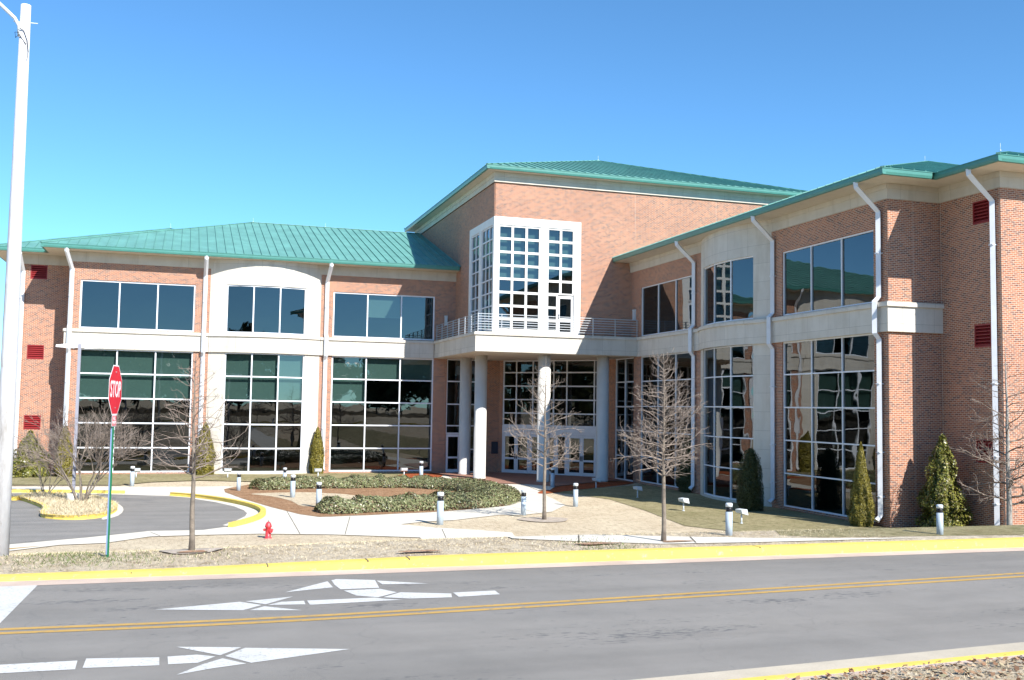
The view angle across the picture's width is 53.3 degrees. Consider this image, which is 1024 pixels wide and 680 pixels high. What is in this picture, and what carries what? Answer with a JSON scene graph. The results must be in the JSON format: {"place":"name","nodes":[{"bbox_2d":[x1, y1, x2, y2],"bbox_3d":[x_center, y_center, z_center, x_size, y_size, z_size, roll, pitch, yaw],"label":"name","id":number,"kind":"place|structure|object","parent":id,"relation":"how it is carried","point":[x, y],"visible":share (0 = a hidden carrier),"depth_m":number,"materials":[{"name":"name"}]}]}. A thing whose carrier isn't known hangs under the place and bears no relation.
{"place":"outdoors","nodes":[
{"label":"outdoors","id":0,"kind":"place"},
{"bbox_2d":[22,494,117,516],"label":"traffic island","id":1,"kind":"structure","parent":0,"point":[70,507],"depth_m":43.32,"materials":[{"name":"beige plant"}]},
{"bbox_2d":[24,449,91,492],"bbox_3d":[-22.302,6.370,49.899,3.027,2.272,2.440,-2,-5,34],"label":"bare shrub","id":2,"kind":"object","parent":1,"relation":"on","point":[40,479],"visible":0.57,"depth_m":49.73,"materials":[{"name":"brown plant"}]},
{"bbox_2d":[13,490,118,516],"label":"dry grass","id":3,"kind":"structure","parent":1,"relation":"on","point":[58,505],"depth_m":43.64,"materials":[{"name":"beige plant"}]},
{"bbox_2d":[56,343,102,500],"bbox_3d":[-19.651,3.762,46.013,1.960,7.212,0.540,2,-4,-18],"label":"street lamp","id":4,"kind":"object","parent":1,"relation":"on","point":[70,495],"visible":0.82,"depth_m":45.99,"materials":[{"name":"metal"}]},
{"bbox_2d":[13,404,176,501],"bbox_3d":[-19.032,5.043,45.769,6.054,4.488,6.231,5,-5,-44],"label":"bare shrub","id":5,"kind":"object","parent":1,"relation":"on","point":[98,435],"visible":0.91,"depth_m":45.59,"materials":[{"name":"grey plant"}]},
{"bbox_2d":[10,493,246,543],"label":"driveway","id":6,"kind":"structure","parent":0,"point":[139,513],"depth_m":39.66,"materials":[{"name":"grey asphalt"}]},
{"bbox_2d":[11,493,117,519],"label":"kerb","id":7,"kind":"structure","parent":6,"relation":"on","point":[71,517],"depth_m":40.07,"materials":[{"name":"yellow paint"}]},
{"bbox_2d":[102,504,122,519],"bbox_3d":[-16.801,7.190,43.163,0.677,0.001,7.544,2,-4,-19],"label":"gutter strip","id":8,"kind":"object","parent":6,"relation":"on","point":[119,511],"visible":0.68,"depth_m":42.15,"materials":[{"name":"concrete"}]},
{"bbox_2d":[195,498,256,525],"bbox_3d":[-12.152,7.313,43.950,2.013,0.001,12.108,2,-4,-23],"label":"gutter strip","id":9,"kind":"object","parent":6,"relation":"on","point":[250,512],"visible":0.77,"depth_m":44.53,"materials":[{"name":"concrete"}]},
{"bbox_2d":[12,473,407,484],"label":"lawn","id":10,"kind":"structure","parent":0,"point":[120,479],"depth_m":61.63,"materials":[{"name":"beige plant"}]},
{"bbox_2d":[12,430,51,477],"bbox_3d":[-29.200,6.928,61.597,2.580,3.028,3.007,2,-4,-18],"label":"holly tree","id":11,"kind":"object","parent":10,"relation":"on","point":[27,471],"visible":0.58,"depth_m":60.80,"materials":[{"name":"green plant"}]},
{"bbox_2d":[38,461,49,476],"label":"holly tree","id":12,"kind":"object","parent":10,"relation":"on","point":[44,473],"visible":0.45,"depth_m":61.33,"materials":[{"name":"green plant"}]},
{"bbox_2d":[53,426,73,476],"bbox_3d":[-27.161,6.783,61.870,1.274,3.271,1.235,2,-4,-18],"label":"columnar evergreen","id":13,"kind":"object","parent":10,"relation":"on","point":[66,464],"visible":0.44,"depth_m":61.56,"materials":[{"name":"green plant"}]},
{"bbox_2d":[195,422,216,474],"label":"columnar evergreen","id":14,"kind":"object","parent":10,"relation":"on","point":[206,469],"visible":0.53,"depth_m":65.10,"materials":[{"name":"green plant"}]},
{"bbox_2d":[224,468,231,477],"bbox_3d":[-17.576,8.267,63.044,0.480,0.650,0.330,2,-4,-18],"label":"floodlight","id":15,"kind":"object","parent":10,"relation":"on","point":[227,470],"visible":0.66,"depth_m":63.01,"materials":[{"name":"white metal"}]},
{"bbox_2d":[309,427,324,473],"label":"columnar evergreen","id":16,"kind":"object","parent":10,"relation":"on","point":[316,455],"visible":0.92,"depth_m":67.71,"materials":[{"name":"green plant"}]},
{"bbox_2d":[398,472,442,478],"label":"mulch bed","id":17,"kind":"object","parent":10,"relation":"on","point":[410,475],"visible":0.38,"depth_m":68.36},
{"bbox_2d":[400,468,407,474],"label":"floodlight","id":18,"kind":"object","parent":17,"relation":"on","point":[404,470],"visible":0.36,"depth_m":66.23,"materials":[{"name":"white metal"}]},
{"bbox_2d":[419,461,422,474],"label":"bollard light","id":19,"kind":"object","parent":17,"relation":"on","point":[421,468],"visible":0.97,"depth_m":64.24,"materials":[{"name":"white metal"}]},
{"bbox_2d":[9,475,893,550],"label":"sidewalk","id":20,"kind":"structure","parent":0,"point":[280,520],"depth_m":38.26,"materials":[{"name":"concrete"}]},
{"bbox_2d":[224,479,509,516],"bbox_3d":[-7.141,8.003,53.095,14.881,0.001,21.188,2,-4,-18],"label":"mulch bed","id":21,"kind":"object","parent":20,"relation":"on","point":[246,492],"visible":0.38,"depth_m":51.50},
{"bbox_2d":[236,472,240,490],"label":"bollard light","id":22,"kind":"object","parent":21,"relation":"on","point":[238,481],"visible":0.98,"depth_m":53.74,"materials":[{"name":"white metal"}]},
{"bbox_2d":[283,468,286,477],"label":"bollard light","id":23,"kind":"object","parent":21,"relation":"on","point":[284,471],"visible":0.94,"depth_m":57.84,"materials":[{"name":"white metal"}]},
{"bbox_2d":[254,492,361,505],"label":"lawn","id":24,"kind":"structure","parent":21,"relation":"on","point":[304,498],"depth_m":50.86,"materials":[{"name":"beige plant"}]},
{"bbox_2d":[290,475,295,497],"bbox_3d":[-10.800,7.267,50.255,0.246,1.263,0.246,2,-4,-18],"label":"bollard light","id":25,"kind":"object","parent":24,"relation":"on","point":[292,487],"visible":0.97,"depth_m":50.16,"materials":[{"name":"white metal"}]},
{"bbox_2d":[316,482,321,503],"bbox_3d":[-8.637,6.989,45.605,0.247,1.268,0.247,2,-4,-18],"label":"bollard light","id":26,"kind":"object","parent":21,"relation":"on","point":[319,492],"visible":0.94,"depth_m":45.52,"materials":[{"name":"white metal"}]},
{"bbox_2d":[249,473,521,513],"bbox_3d":[-5.774,7.576,52.098,12.431,0.868,15.520,3,-4,-27],"label":"hedge","id":27,"kind":"object","parent":21,"relation":"on","point":[492,490],"visible":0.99,"depth_m":49.37,"materials":[{"name":"green plant"}]},
{"bbox_2d":[521,489,526,514],"bbox_3d":[0.503,7.047,43.953,0.234,1.199,0.234,2,-4,-18],"label":"bollard light","id":28,"kind":"object","parent":20,"relation":"on","point":[523,501],"visible":0.96,"depth_m":43.86,"materials":[{"name":"white metal"}]},
{"bbox_2d":[663,540,693,541],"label":"bare soil","id":29,"kind":"structure","parent":20,"relation":"on","point":[677,540],"depth_m":18.38,"materials":[{"name":"brown soil"}]},
{"bbox_2d":[0,551,1023,679],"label":"road","id":30,"kind":"structure","parent":0,"point":[631,640],"depth_m":11.98,"materials":[{"name":"grey asphalt"}]},
{"bbox_2d":[0,585,36,622],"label":"stop line","id":31,"kind":"object","parent":30,"relation":"on","point":[12,598],"visible":1,"depth_m":13.00,"materials":[{"name":"white paint"}]},
{"bbox_2d":[168,647,345,674],"bbox_3d":[-2.498,3.141,10.168,1.779,0.001,1.136,2,-4,-18],"label":"road arrow","id":32,"kind":"object","parent":30,"relation":"on","point":[251,655],"visible":1,"depth_m":10.16,"materials":[{"name":"white paint"}]},
{"bbox_2d":[155,579,498,609],"bbox_3d":[-2.503,3.368,13.573,4.374,0.001,2.000,3,-4,-28],"label":"road arrow","id":33,"kind":"object","parent":30,"relation":"on","point":[348,584],"visible":1,"depth_m":13.46,"materials":[{"name":"white paint"}]},
{"bbox_2d":[0,547,1023,586],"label":"gutter strip","id":34,"kind":"object","parent":30,"relation":"on","point":[253,575],"depth_m":15.89,"materials":[{"name":"concrete"}]},
{"bbox_2d":[0,576,1023,633],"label":"road line","id":35,"kind":"object","parent":30,"relation":"on","point":[93,629],"visible":1,"depth_m":12.55,"materials":[{"name":"yellow paint"}]},
{"bbox_2d":[0,572,1023,629],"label":"road line","id":36,"kind":"object","parent":30,"relation":"on","point":[44,627],"visible":1,"depth_m":12.78,"materials":[{"name":"yellow paint"}]},
{"bbox_2d":[634,642,1023,679],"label":"gutter strip","id":37,"kind":"object","parent":30,"relation":"on","point":[840,664],"visible":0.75,"depth_m":10.18,"materials":[{"name":"concrete"}]},
{"bbox_2d":[0,528,1023,573],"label":"verge","id":38,"kind":"structure","parent":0,"point":[201,562],"depth_m":16.89,"materials":[{"name":"beige plant"}]},
{"bbox_2d":[0,2,37,555],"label":"utility pole","id":39,"kind":"object","parent":38,"relation":"on","point":[8,364],"visible":0.98,"depth_m":16.47,"materials":[{"name":"white metal"}]},
{"bbox_2d":[106,365,121,556],"bbox_3d":[-6.375,1.978,16.239,0.047,3.154,0.791,1,-4,-7],"label":"stop sign","id":40,"kind":"object","parent":38,"relation":"on","point":[115,389],"visible":0.98,"depth_m":16.21,"materials":[{"name":"red metal"}]},
{"bbox_2d":[158,548,222,553],"bbox_3d":[-5.307,3.487,16.891,1.046,0.051,0.891,2,-4,-18],"label":"mulch circle","id":41,"kind":"object","parent":38,"relation":"on","point":[174,551],"visible":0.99,"depth_m":16.80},
{"bbox_2d":[180,550,205,551],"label":"bare soil","id":42,"kind":"structure","parent":41,"relation":"on","point":[194,551],"depth_m":16.60,"materials":[{"name":"soil"}]},
{"bbox_2d":[136,351,249,549],"bbox_3d":[-5.261,1.884,17.141,1.607,3.375,1.947,0,-4,14],"label":"bare tree","id":43,"kind":"object","parent":38,"relation":"on","point":[194,456],"visible":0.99,"depth_m":16.98,"materials":[{"name":"grey plant"}]},
{"bbox_2d":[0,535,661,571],"bbox_3d":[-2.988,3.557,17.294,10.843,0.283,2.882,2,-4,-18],"label":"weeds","id":44,"kind":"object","parent":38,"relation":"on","point":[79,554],"visible":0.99,"depth_m":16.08,"materials":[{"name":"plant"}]},
{"bbox_2d":[400,550,440,551],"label":"bare soil","id":45,"kind":"structure","parent":38,"relation":"on","point":[418,550],"depth_m":16.66,"materials":[{"name":"soil"}]},
{"bbox_2d":[574,542,620,543],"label":"bare soil","id":46,"kind":"structure","parent":38,"relation":"on","point":[597,542],"depth_m":17.93,"materials":[{"name":"soil"}]},
{"bbox_2d":[612,346,715,540],"bbox_3d":[2.773,1.910,18.512,2.053,3.599,1.693,2,-4,-18],"label":"bare tree","id":47,"kind":"object","parent":38,"relation":"on","point":[663,447],"visible":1,"depth_m":18.48,"materials":[{"name":"grey plant"}]},
{"bbox_2d":[725,503,732,535],"bbox_3d":[4.153,3.463,19.519,0.134,0.689,0.134,2,-4,-18],"label":"bollard light","id":48,"kind":"object","parent":38,"relation":"on","point":[728,521],"visible":0.98,"depth_m":19.47,"materials":[{"name":"white metal"}]},
{"bbox_2d":[936,504,942,534],"bbox_3d":[8.464,3.585,20.178,0.128,0.658,0.128,2,-4,-18],"label":"bollard light","id":49,"kind":"object","parent":38,"relation":"on","point":[939,520],"visible":0.97,"depth_m":20.14,"materials":[{"name":"white metal"}]},
{"bbox_2d":[0,0,1023,363],"label":"sky","id":50,"kind":"structure","parent":0,"point":[142,114],"materials":[{"name":"blue"}]},
{"bbox_2d":[9,472,1023,679],"bbox_3d":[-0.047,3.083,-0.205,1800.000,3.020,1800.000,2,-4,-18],"label":"ground","id":51,"kind":"structure","parent":0,"point":[592,515],"depth_m":39.50,"materials":[{"name":"brown plant"}]},
{"bbox_2d":[12,489,124,493],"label":"kerb","id":52,"kind":"structure","parent":51,"relation":"on","point":[65,491],"depth_m":50.99,"materials":[{"name":"yellow paint"}]},
{"bbox_2d":[130,466,134,485],"bbox_3d":[-20.826,7.521,55.953,0.233,1.197,0.233,2,-4,-18],"label":"bollard light","id":53,"kind":"object","parent":51,"relation":"on","point":[132,474],"visible":0.95,"depth_m":55.87,"materials":[{"name":"white metal"}]},
{"bbox_2d":[170,492,265,526],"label":"kerb","id":54,"kind":"structure","parent":51,"relation":"on","point":[261,514],"depth_m":45.52,"materials":[{"name":"yellow paint"}]},
{"bbox_2d":[263,520,272,538],"bbox_3d":[-8.382,6.532,35.113,0.362,0.662,0.251,-2,-5,32],"label":"fire hydrant","id":55,"kind":"object","parent":51,"relation":"on","point":[268,530],"visible":0.98,"depth_m":35.03,"materials":[{"name":"metal"}]},
{"bbox_2d":[437,492,443,524],"bbox_3d":[-2.808,6.650,39.938,0.271,1.388,0.271,2,-4,-18],"label":"bollard light","id":56,"kind":"object","parent":51,"relation":"on","point":[440,509],"visible":0.95,"depth_m":39.84,"materials":[{"name":"white metal"}]},
{"bbox_2d":[0,145,1023,527],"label":"academic building","id":57,"kind":"structure","parent":51,"relation":"on","point":[812,339],"depth_m":64.66,"materials":[{"name":"brick"}]},
{"bbox_2d":[76,348,192,472],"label":"window","id":58,"kind":"structure","parent":57,"relation":"in","point":[146,375],"depth_m":65.36,"materials":[{"name":"black glass"}]},
{"bbox_2d":[79,279,195,331],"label":"window","id":59,"kind":"structure","parent":57,"relation":"in","point":[104,304],"depth_m":65.63,"materials":[{"name":"blue glass"}]},
{"bbox_2d":[221,352,304,472],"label":"window","id":60,"kind":"structure","parent":57,"relation":"in","point":[264,391],"depth_m":66.93,"materials":[{"name":"black glass"}]},
{"bbox_2d":[226,285,305,335],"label":"window","id":61,"kind":"structure","parent":57,"relation":"in","point":[257,309],"depth_m":67.35,"materials":[{"name":"blue glass"}]},
{"bbox_2d":[329,356,433,471],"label":"window","id":62,"kind":"structure","parent":57,"relation":"in","point":[381,410],"depth_m":70.05,"materials":[{"name":"black glass"}]},
{"bbox_2d":[332,292,434,340],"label":"window","id":63,"kind":"structure","parent":57,"relation":"in","point":[355,315],"depth_m":70.51,"materials":[{"name":"blue glass"}]},
{"bbox_2d":[445,434,458,471],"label":"door","id":64,"kind":"structure","parent":57,"relation":"in","point":[452,440],"depth_m":71.36,"materials":[{"name":"white metal"}]},
{"bbox_2d":[446,359,459,433],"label":"window","id":65,"kind":"structure","parent":57,"relation":"in","point":[453,365],"depth_m":71.69,"materials":[{"name":"black glass"}]},
{"bbox_2d":[470,360,474,471],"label":"window","id":66,"kind":"structure","parent":57,"relation":"in","point":[473,361],"depth_m":72.05,"materials":[{"name":"black glass"}]},
{"bbox_2d":[470,234,478,331],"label":"window","id":67,"kind":"structure","parent":57,"relation":"in","point":[475,240],"depth_m":67.50,"materials":[{"name":"white metal"}]},
{"bbox_2d":[481,226,492,330],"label":"window","id":68,"kind":"structure","parent":57,"relation":"in","point":[487,235],"depth_m":64.93,"materials":[{"name":"blue glass"}]},
{"bbox_2d":[503,434,515,472],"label":"door","id":69,"kind":"structure","parent":57,"relation":"in","point":[509,461],"depth_m":72.03,"materials":[{"name":"white metal"}]},
{"bbox_2d":[497,224,540,330],"bbox_3d":[0.427,-3.872,63.795,2.770,6.580,0.120,2,-4,-18],"label":"window","id":70,"kind":"structure","parent":57,"relation":"in","point":[519,246],"depth_m":63.78,"materials":[{"name":"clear glass"}]},
{"bbox_2d":[516,434,528,473],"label":"door","id":71,"kind":"structure","parent":57,"relation":"in","point":[521,461],"depth_m":71.54,"materials":[{"name":"white metal"}]},
{"bbox_2d":[530,434,536,473],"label":"door","id":72,"kind":"structure","parent":57,"relation":"in","point":[533,468],"depth_m":71.15,"materials":[{"name":"glass"}]},
{"bbox_2d":[503,360,596,427],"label":"window","id":73,"kind":"structure","parent":57,"relation":"in","point":[577,391],"depth_m":70.69,"materials":[{"name":"black glass"}]},
{"bbox_2d":[547,294,557,330],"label":"window","id":74,"kind":"structure","parent":57,"relation":"in","point":[552,300],"depth_m":64.35,"materials":[{"name":"white glass"}]},
{"bbox_2d":[549,435,555,474],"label":"door","id":75,"kind":"structure","parent":57,"relation":"in","point":[551,464],"depth_m":70.48,"materials":[{"name":"glass"}]},
{"bbox_2d":[547,228,573,295],"bbox_3d":[3.072,-4.953,64.713,1.810,4.220,0.120,2,-4,-18],"label":"window","id":76,"kind":"structure","parent":57,"relation":"in","point":[560,267],"depth_m":64.71,"materials":[{"name":"clear glass"}]},
{"bbox_2d":[556,435,565,474],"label":"door","id":77,"kind":"structure","parent":57,"relation":"in","point":[559,471],"depth_m":70.19,"materials":[{"name":"white metal"}]},
{"bbox_2d":[557,296,572,334],"bbox_3d":[3.373,-1.519,64.578,1.040,2.520,0.120,2,-4,-18],"label":"door","id":78,"kind":"structure","parent":57,"relation":"in","point":[565,303],"depth_m":64.60,"materials":[{"name":"white metal"}]},
{"bbox_2d":[567,436,581,475],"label":"door","id":79,"kind":"structure","parent":57,"relation":"in","point":[574,466],"depth_m":69.73,"materials":[{"name":"white metal"}]},
{"bbox_2d":[581,436,595,476],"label":"door","id":80,"kind":"structure","parent":57,"relation":"in","point":[588,461],"depth_m":69.25,"materials":[{"name":"white metal"}]},
{"bbox_2d":[615,357,633,481],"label":"window","id":81,"kind":"structure","parent":57,"relation":"in","point":[624,366],"depth_m":66.53,"materials":[{"name":"black glass"}]},
{"bbox_2d":[641,351,693,487],"bbox_3d":[9.224,4.741,60.677,0.120,7.810,7.020,2,-4,-18],"label":"window","id":82,"kind":"structure","parent":57,"relation":"in","point":[683,359],"depth_m":61.26,"materials":[{"name":"black glass"}]},
{"bbox_2d":[642,275,693,335],"bbox_3d":[9.327,-1.969,61.124,0.120,3.100,7.020,2,-4,-18],"label":"window","id":83,"kind":"structure","parent":57,"relation":"in","point":[666,306],"depth_m":61.13,"materials":[{"name":"black glass"}]},
{"bbox_2d":[704,344,752,499],"bbox_3d":[11.108,4.254,52.937,0.478,7.810,5.140,2,-4,-18],"label":"window","id":84,"kind":"structure","parent":57,"relation":"in","point":[728,370],"depth_m":52.53,"materials":[{"name":"black glass"}]},
{"bbox_2d":[704,256,752,325],"bbox_3d":[11.211,-2.496,53.386,0.478,3.180,5.140,2,-4,-18],"label":"window","id":85,"kind":"structure","parent":57,"relation":"in","point":[728,285],"depth_m":52.77,"materials":[{"name":"blue glass"}]},
{"bbox_2d":[783,230,873,315],"bbox_3d":[14.201,-2.902,45.992,0.120,3.100,6.870,2,-4,-18],"label":"window","id":86,"kind":"structure","parent":57,"relation":"in","point":[836,273],"depth_m":45.78,"materials":[{"name":"blue glass"}]},
{"bbox_2d":[783,333,875,521],"bbox_3d":[14.099,3.807,45.545,0.120,7.810,6.870,2,-4,-18],"label":"window","id":87,"kind":"structure","parent":57,"relation":"in","point":[829,383],"depth_m":45.57,"materials":[{"name":"black glass"}]},
{"bbox_2d":[0,537,1023,581],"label":"kerb","id":88,"kind":"structure","parent":51,"relation":"on","point":[602,555],"depth_m":16.58,"materials":[{"name":"yellow paint"}]},
{"bbox_2d":[518,517,567,521],"bbox_3d":[1.342,7.404,42.092,2.198,0.001,1.871,2,-4,-18],"label":"mulch circle","id":89,"kind":"object","parent":51,"relation":"on","point":[548,519],"visible":1,"depth_m":42.08,"materials":[{"name":"brown soil"}]},
{"bbox_2d":[504,361,591,519],"bbox_3d":[1.381,4.093,42.409,3.428,6.821,3.458,-3,-5,45],"label":"bare tree","id":90,"kind":"object","parent":89,"relation":"on","point":[544,467],"visible":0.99,"depth_m":42.25,"materials":[{"name":"grey plant"}]},
{"bbox_2d":[573,483,577,506],"bbox_3d":[3.002,7.359,48.123,0.236,1.210,0.236,2,-4,-18],"label":"bollard light","id":91,"kind":"object","parent":51,"relation":"on","point":[575,496],"visible":0.97,"depth_m":48.04,"materials":[{"name":"white metal"}]},
{"bbox_2d":[538,481,632,493],"bbox_3d":[3.984,8.654,60.210,2.369,0.001,11.673,-2,-5,34],"label":"mulch bed","id":92,"kind":"object","parent":51,"relation":"on","point":[581,486],"visible":0.94,"depth_m":60.59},
{"bbox_2d":[592,478,599,487],"bbox_3d":[4.904,8.379,59.566,0.330,0.650,0.480,3,-4,-27],"label":"floodlight","id":93,"kind":"object","parent":92,"relation":"on","point":[596,480],"visible":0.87,"depth_m":59.48,"materials":[{"name":"white metal"}]},
{"bbox_2d":[556,484,1023,536],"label":"lawn","id":94,"kind":"structure","parent":51,"relation":"on","point":[700,511],"depth_m":43.57,"materials":[{"name":"beige plant"}]},
{"bbox_2d":[633,486,642,497],"bbox_3d":[6.589,8.005,53.566,0.330,0.650,0.480,3,-4,-27],"label":"floodlight","id":95,"kind":"object","parent":94,"relation":"on","point":[638,488],"visible":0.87,"depth_m":53.47,"materials":[{"name":"white metal"}]},
{"bbox_2d":[675,435,692,492],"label":"columnar evergreen","id":96,"kind":"object","parent":94,"relation":"on","point":[683,482],"visible":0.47,"depth_m":57.38,"materials":[{"name":"green plant"}]},
{"bbox_2d":[678,498,689,510],"bbox_3d":[7.859,7.571,46.756,0.330,0.650,0.480,3,-4,-27],"label":"floodlight","id":97,"kind":"object","parent":94,"relation":"on","point":[684,500],"visible":0.87,"depth_m":46.64,"materials":[{"name":"white metal"}]},
{"bbox_2d":[735,508,747,522],"bbox_3d":[9.430,7.273,41.926,0.330,0.650,0.480,3,-4,-27],"label":"floodlight","id":98,"kind":"object","parent":94,"relation":"on","point":[742,511],"visible":0.87,"depth_m":41.81,"materials":[{"name":"white metal"}]},
{"bbox_2d":[736,448,763,510],"bbox_3d":[11.109,6.531,47.571,1.349,3.033,1.359,2,-4,-18],"label":"columnar evergreen","id":99,"kind":"object","parent":94,"relation":"on","point":[750,494],"visible":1,"depth_m":47.23,"materials":[{"name":"green plant"}]},
{"bbox_2d":[847,442,874,526],"bbox_3d":[14.325,5.934,41.758,1.221,3.548,1.149,2,-4,-18],"label":"columnar evergreen","id":100,"kind":"object","parent":94,"relation":"on","point":[861,507],"visible":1,"depth_m":41.48,"materials":[{"name":"green plant"}]},
{"bbox_2d":[914,433,972,526],"bbox_3d":[17.219,5.710,40.584,2.395,4.000,2.216,2,-4,-18],"label":"holly tree","id":101,"kind":"object","parent":94,"relation":"on","point":[941,488],"visible":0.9,"depth_m":40.12,"materials":[{"name":"green plant"}]},
{"bbox_2d":[949,349,1023,524],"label":"bare tree","id":102,"kind":"object","parent":94,"relation":"on","point":[1009,482],"visible":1,"depth_m":37.00,"materials":[{"name":"grey plant"}]},
{"bbox_2d":[730,650,1023,679],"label":"kerb","id":103,"kind":"structure","parent":51,"relation":"on","point":[861,668],"depth_m":9.46,"materials":[{"name":"yellow paint"}]},
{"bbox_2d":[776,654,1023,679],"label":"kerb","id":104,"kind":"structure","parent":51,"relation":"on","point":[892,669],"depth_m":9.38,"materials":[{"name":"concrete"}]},
{"bbox_2d":[432,472,631,485],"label":"brick paving","id":105,"kind":"structure","parent":0,"point":[514,478],"depth_m":66.34,"materials":[{"name":"red brick"}]},
{"bbox_2d":[524,484,553,489],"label":"sidewalk","id":106,"kind":"structure","parent":0,"point":[538,487],"depth_m":58.99,"materials":[{"name":"concrete"}]},
{"bbox_2d":[550,468,554,486],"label":"bollard light","id":107,"kind":"object","parent":106,"relation":"on","point":[552,481],"visible":0.91,"depth_m":59.38,"materials":[{"name":"white metal"}]},
{"bbox_2d":[764,655,1023,679],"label":"bank","id":108,"kind":"structure","parent":0,"point":[948,672],"depth_m":9.29,"materials":[{"name":"brown plant"}]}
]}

